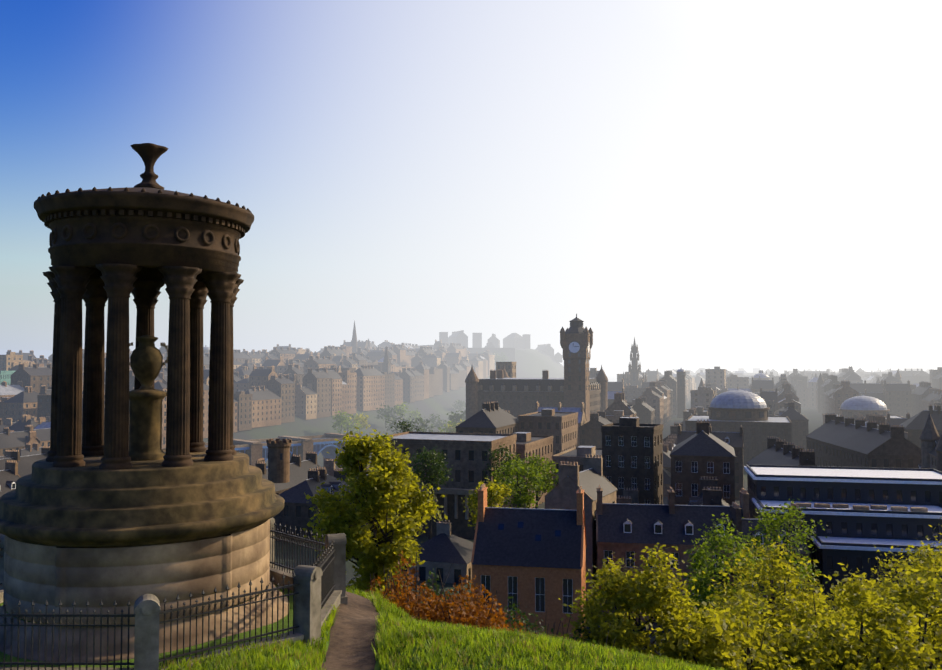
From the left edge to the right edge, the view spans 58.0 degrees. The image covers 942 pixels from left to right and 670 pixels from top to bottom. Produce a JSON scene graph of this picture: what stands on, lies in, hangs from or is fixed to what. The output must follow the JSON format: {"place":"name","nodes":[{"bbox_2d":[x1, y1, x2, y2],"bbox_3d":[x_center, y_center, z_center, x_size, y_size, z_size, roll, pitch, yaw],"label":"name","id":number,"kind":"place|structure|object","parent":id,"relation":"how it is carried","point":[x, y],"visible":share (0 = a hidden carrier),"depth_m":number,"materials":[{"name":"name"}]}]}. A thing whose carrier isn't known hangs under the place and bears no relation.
{"place":"outdoors","nodes":[
{"label":"outdoors","id":0,"kind":"place"},
{"bbox_2d":[321,591,379,669],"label":"path","id":1,"kind":"structure","parent":0,"point":[351,642],"depth_m":16.96,"materials":[{"name":"brown soil"}]},
{"bbox_2d":[0,349,941,669],"bbox_3d":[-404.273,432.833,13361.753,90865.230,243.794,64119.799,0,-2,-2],"label":"terrain","id":2,"kind":"structure","parent":0,"point":[530,363],"depth_m":606.90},
{"bbox_2d":[0,143,287,661],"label":"dugald stewart monument","id":3,"kind":"object","parent":2,"relation":"on","point":[117,503],"visible":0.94,"depth_m":16.63,"materials":[{"name":"stone"}]},
{"bbox_2d":[0,517,347,669],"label":"railing","id":4,"kind":"object","parent":2,"relation":"on","point":[317,587],"visible":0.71,"depth_m":15.46,"materials":[{"name":"metal"}]},
{"bbox_2d":[123,570,726,669],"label":"grass tufts","id":5,"kind":"object","parent":2,"relation":"on","point":[408,630],"visible":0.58,"depth_m":15.23,"materials":[{"name":"green plant"}]},
{"bbox_2d":[0,314,941,639],"bbox_3d":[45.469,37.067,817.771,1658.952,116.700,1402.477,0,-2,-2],"label":"city","id":6,"kind":"object","parent":2,"relation":"on","point":[860,468],"visible":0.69,"depth_m":233.62,"materials":[{"name":"stone"}]},
{"bbox_2d":[324,360,941,669],"bbox_3d":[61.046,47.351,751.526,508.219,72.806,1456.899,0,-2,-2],"label":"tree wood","id":7,"kind":"object","parent":2,"relation":"on","point":[384,536],"visible":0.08,"depth_m":31.45,"materials":[{"name":"brown plant"}]},
{"bbox_2d":[303,350,941,669],"bbox_3d":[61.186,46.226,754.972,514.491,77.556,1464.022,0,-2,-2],"label":"foliage","id":8,"kind":"object","parent":7,"relation":"on","point":[696,634],"visible":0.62,"depth_m":30.62,"materials":[{"name":"green plant"}]},
{"bbox_2d":[0,0,941,366],"label":"sky","id":9,"kind":"structure","parent":0,"point":[739,182],"materials":[{"name":"white"}]}
]}

